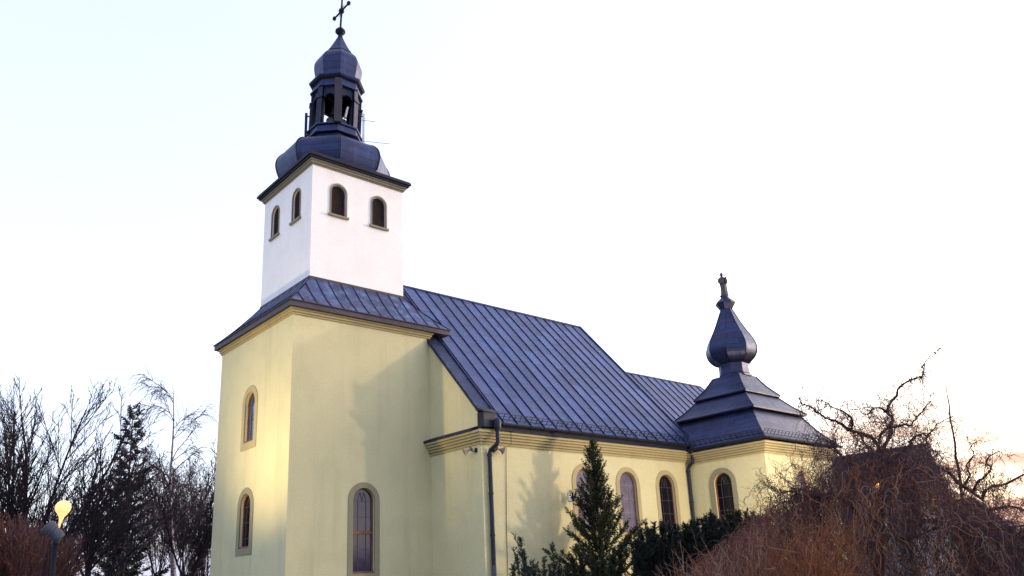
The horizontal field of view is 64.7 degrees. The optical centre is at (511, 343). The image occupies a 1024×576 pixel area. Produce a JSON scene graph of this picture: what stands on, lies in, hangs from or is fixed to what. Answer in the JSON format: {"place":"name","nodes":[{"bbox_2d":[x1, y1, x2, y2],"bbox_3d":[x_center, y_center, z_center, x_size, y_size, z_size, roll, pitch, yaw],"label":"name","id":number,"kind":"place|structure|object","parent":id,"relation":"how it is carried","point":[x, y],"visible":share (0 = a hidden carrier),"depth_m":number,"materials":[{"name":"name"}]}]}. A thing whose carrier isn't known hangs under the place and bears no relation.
{"place":"outdoors","nodes":[
{"label":"outdoors","id":0,"kind":"place"},
{"bbox_2d":[0,505,55,575],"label":"bare shrub","id":1,"kind":"object","parent":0,"point":[11,564],"visible":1,"depth_m":22.04,"materials":[{"name":"brown plant"}]},
{"bbox_2d":[15,512,87,575],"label":"bare shrub","id":2,"kind":"object","parent":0,"point":[62,561],"visible":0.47,"depth_m":30.15,"materials":[{"name":"brown plant"}]},
{"bbox_2d":[0,0,1023,575],"label":"sky","id":3,"kind":"structure","parent":0,"point":[852,171],"materials":[{"name":"white"}]},
{"bbox_2d":[873,484,895,572],"bbox_3d":[13.635,7.047,29.227,0.509,5.072,0.509,11,-21,-39],"label":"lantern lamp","id":4,"kind":"object","parent":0,"point":[887,534],"visible":0.01,"depth_m":29.25,"materials":[{"name":"metal"}]},
{"bbox_2d":[833,444,966,575],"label":"house","id":5,"kind":"structure","parent":0,"point":[897,521],"depth_m":51.54,"materials":[{"name":"tile"}]},
{"label":"ground","id":6,"kind":"structure","parent":0,"visible":0},
{"bbox_2d":[0,374,176,575],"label":"bare tree","id":7,"kind":"object","parent":6,"relation":"on","point":[19,499],"visible":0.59,"depth_m":38.16,"materials":[{"name":"brown plant"}]},
{"bbox_2d":[33,436,180,575],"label":"bare tree","id":8,"kind":"object","parent":6,"relation":"on","point":[93,537],"visible":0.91,"depth_m":34.95,"materials":[{"name":"brown plant"}]},
{"bbox_2d":[91,474,144,575],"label":"spruce tree","id":9,"kind":"object","parent":6,"relation":"on","point":[98,573],"visible":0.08,"depth_m":52.58,"materials":[{"name":"green plant"}]},
{"bbox_2d":[87,401,169,575],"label":"spruce tree","id":10,"kind":"object","parent":6,"relation":"on","point":[107,568],"visible":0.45,"depth_m":49.07,"materials":[{"name":"green plant"}]},
{"bbox_2d":[101,472,167,563],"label":"bare tree","id":11,"kind":"object","parent":6,"relation":"on","point":[138,521],"visible":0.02,"depth_m":58.88,"materials":[{"name":"brown plant"}]},
{"bbox_2d":[108,365,218,575],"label":"birch tree","id":12,"kind":"object","parent":6,"relation":"on","point":[171,474],"visible":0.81,"depth_m":45.78,"materials":[{"name":"brown plant"}]},
{"bbox_2d":[136,460,191,575],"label":"bare tree","id":13,"kind":"object","parent":6,"relation":"on","point":[157,556],"visible":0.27,"depth_m":55.22,"materials":[{"name":"brown plant"}]},
{"bbox_2d":[132,439,215,575],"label":"bare tree","id":14,"kind":"object","parent":6,"relation":"on","point":[186,501],"visible":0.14,"depth_m":58.24,"materials":[{"name":"brown plant"}]},
{"bbox_2d":[136,458,215,575],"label":"bare tree","id":15,"kind":"object","parent":6,"relation":"on","point":[207,537],"visible":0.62,"depth_m":40.63,"materials":[{"name":"brown plant"}]},
{"bbox_2d":[149,453,216,574],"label":"bare tree","id":16,"kind":"object","parent":6,"relation":"on","point":[207,491],"visible":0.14,"depth_m":53.07,"materials":[{"name":"brown plant"}]},
{"bbox_2d":[184,551,210,575],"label":"bare shrub","id":17,"kind":"object","parent":6,"relation":"on","point":[197,573],"visible":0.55,"depth_m":41.17,"materials":[{"name":"plant"}]},
{"bbox_2d":[210,0,846,575],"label":"church","id":18,"kind":"structure","parent":6,"relation":"on","point":[366,396],"depth_m":34.81,"materials":[{"name":"yellow paint"}]},
{"bbox_2d":[235,487,253,555],"bbox_3d":[-10.645,7.125,32.502,0.225,2.670,1.530,11,-21,-39],"label":"window","id":19,"kind":"structure","parent":18,"relation":"in","point":[247,527],"depth_m":32.60,"materials":[{"name":"beige paint"}]},
{"bbox_2d":[240,385,257,451],"bbox_3d":[-10.847,3.060,33.710,0.225,2.680,1.500,11,-21,-39],"label":"window","id":20,"kind":"structure","parent":18,"relation":"in","point":[253,400],"depth_m":33.82,"materials":[{"name":"beige paint"}]},
{"bbox_2d":[268,205,279,241],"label":"louvre window","id":21,"kind":"structure","parent":18,"relation":"in","point":[277,214],"depth_m":38.05,"materials":[{"name":"brown wood"}]},
{"bbox_2d":[289,188,300,225],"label":"louvre window","id":22,"kind":"structure","parent":18,"relation":"in","point":[297,213],"depth_m":36.51,"materials":[{"name":"brown wood"}]},
{"bbox_2d":[304,113,308,136],"bbox_3d":[-9.969,-10.627,39.516,0.310,1.370,0.140,4,-18,-21],"label":"panel antenna","id":23,"kind":"object","parent":18,"relation":"attached to","point":[305,127],"visible":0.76,"depth_m":39.43,"materials":[{"name":"metal"}]},
{"bbox_2d":[327,96,343,120],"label":"bell","id":24,"kind":"object","parent":18,"relation":"hanging from","point":[331,115],"visible":0.34,"depth_m":40.17,"materials":[{"name":"brown metal"}]},
{"bbox_2d":[334,77,341,122],"bbox_3d":[-8.377,-11.691,38.945,0.340,2.400,0.320,3,-17,-18],"label":"panel antenna","id":25,"kind":"object","parent":18,"relation":"attached to","point":[338,103],"visible":1,"depth_m":38.77,"materials":[{"name":"metal"}]},
{"bbox_2d":[328,183,348,219],"bbox_3d":[-7.773,-6.368,36.136,0.990,1.655,0.295,11,-21,-39],"label":"louvre window","id":26,"kind":"structure","parent":18,"relation":"in","point":[337,209],"depth_m":36.24,"materials":[{"name":"brown wood"}]},
{"bbox_2d":[344,106,348,118],"bbox_3d":[-8.111,-11.310,39.609,0.200,0.635,0.160,7,-19,-31],"label":"radio unit","id":27,"kind":"object","parent":18,"relation":"attached to","point":[346,112],"visible":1,"depth_m":39.55,"materials":[{"name":"grey plastic"}]},
{"bbox_2d":[361,113,364,142],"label":"panel antenna","id":28,"kind":"object","parent":18,"relation":"attached to","point":[363,128],"visible":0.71,"depth_m":40.47,"materials":[{"name":"grey plastic"}]},
{"bbox_2d":[347,482,379,575],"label":"window","id":29,"kind":"structure","parent":18,"relation":"in","point":[360,501],"depth_m":31.73,"materials":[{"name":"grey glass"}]},
{"bbox_2d":[369,196,388,230],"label":"louvre window","id":30,"kind":"structure","parent":18,"relation":"in","point":[378,212],"depth_m":37.56,"materials":[{"name":"brown wood"}]},
{"bbox_2d":[462,447,477,455],"bbox_3d":[-1.687,4.302,32.225,0.624,0.363,0.312,4,-18,-23],"label":"horn speaker","id":31,"kind":"object","parent":18,"relation":"attached to","point":[466,451],"visible":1,"depth_m":32.16},
{"bbox_2d":[492,446,504,454],"bbox_3d":[-0.543,4.273,32.369,0.528,0.330,0.314,1,-17,-11],"label":"horn speaker","id":32,"kind":"object","parent":18,"relation":"attached to","point":[501,450],"visible":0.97,"depth_m":32.31},
{"bbox_2d":[568,492,573,501],"bbox_3d":[2.572,6.529,34.384,0.277,0.380,0.579,-10,-18,24],"label":"floodlight","id":33,"kind":"object","parent":18,"relation":"attached to","point":[570,499],"visible":0.5,"depth_m":34.17,"materials":[{"name":"metal"}]},
{"bbox_2d":[572,464,600,536],"bbox_3d":[3.183,6.819,35.263,1.640,3.165,0.225,11,-21,-39],"label":"window","id":34,"kind":"structure","parent":18,"relation":"in","point":[578,471],"depth_m":35.16,"materials":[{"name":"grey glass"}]},
{"bbox_2d":[616,467,643,536],"bbox_3d":[5.306,7.241,37.039,1.640,3.165,0.225,11,-21,-39],"label":"window","id":35,"kind":"structure","parent":18,"relation":"in","point":[624,481],"depth_m":37.19,"materials":[{"name":"grey glass"}]},
{"bbox_2d":[656,470,681,533],"bbox_3d":[7.428,7.664,38.816,1.640,3.165,0.225,11,-21,-39],"label":"window","id":36,"kind":"structure","parent":18,"relation":"in","point":[664,491],"depth_m":38.99,"materials":[{"name":"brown wood"}]},
{"bbox_2d":[718,273,728,297],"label":"statue","id":37,"kind":"object","parent":18,"relation":"on","point":[722,281],"visible":0.98,"depth_m":44.13,"materials":[{"name":"grey stone"}]},
{"bbox_2d":[709,468,739,521],"bbox_3d":[10.206,7.610,38.548,0.225,3.380,1.530,11,-21,-39],"label":"window","id":38,"kind":"structure","parent":18,"relation":"in","point":[725,483],"depth_m":38.78,"materials":[{"name":"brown wood"}]},
{"bbox_2d":[794,466,811,535],"bbox_3d":[13.960,7.514,38.692,1.440,3.300,0.225,11,-21,-39],"label":"window","id":39,"kind":"structure","parent":18,"relation":"in","point":[805,470],"depth_m":39.01,"materials":[{"name":"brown wood"}]},
{"bbox_2d":[509,533,563,575],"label":"juniper shrub","id":40,"kind":"object","parent":6,"relation":"on","point":[525,568],"visible":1,"depth_m":25.20,"materials":[{"name":"green plant"}]},
{"bbox_2d":[560,542,624,575],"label":"juniper shrub","id":41,"kind":"object","parent":6,"relation":"on","point":[611,571],"visible":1,"depth_m":26.11,"materials":[{"name":"green plant"}]},
{"bbox_2d":[542,437,657,575],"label":"conifer tree","id":42,"kind":"object","parent":6,"relation":"on","point":[596,479],"visible":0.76,"depth_m":32.42,"materials":[{"name":"green plant"}]},
{"bbox_2d":[624,519,687,575],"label":"yew bush","id":43,"kind":"object","parent":6,"relation":"on","point":[651,551],"visible":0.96,"depth_m":25.58,"materials":[{"name":"green plant"}]},
{"bbox_2d":[668,509,731,574],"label":"yew bush","id":44,"kind":"object","parent":6,"relation":"on","point":[710,529],"visible":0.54,"depth_m":26.38,"materials":[{"name":"green plant"}]},
{"bbox_2d":[638,512,798,575],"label":"bare shrub","id":45,"kind":"object","parent":6,"relation":"on","point":[740,573],"visible":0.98,"depth_m":9.29,"materials":[{"name":"brown plant"}]},
{"bbox_2d":[720,507,763,575],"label":"yew bush","id":46,"kind":"object","parent":6,"relation":"on","point":[731,527],"visible":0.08,"depth_m":27.40,"materials":[{"name":"green plant"}]},
{"bbox_2d":[732,493,880,575],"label":"bare shrub","id":47,"kind":"object","parent":6,"relation":"on","point":[822,569],"visible":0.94,"depth_m":9.77,"materials":[{"name":"brown plant"}]},
{"bbox_2d":[671,338,1023,575],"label":"willow tree","id":48,"kind":"object","parent":6,"relation":"on","point":[993,555],"visible":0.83,"depth_m":12.13,"materials":[{"name":"brown plant"}]},
{"bbox_2d":[946,385,973,569],"bbox_3d":[8.203,3.059,14.590,0.569,4.935,0.554,11,-21,-39],"label":"sapling","id":49,"kind":"object","parent":6,"relation":"on","point":[954,440],"visible":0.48,"depth_m":14.94,"materials":[{"name":"brown plant"}]},
{"label":"path","id":50,"kind":"structure","parent":0,"visible":0},
{"bbox_2d":[40,500,70,575],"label":"street lamp","id":51,"kind":"object","parent":50,"relation":"on","point":[56,534],"visible":0.98,"depth_m":25.46,"materials":[{"name":"metal"}]}
]}

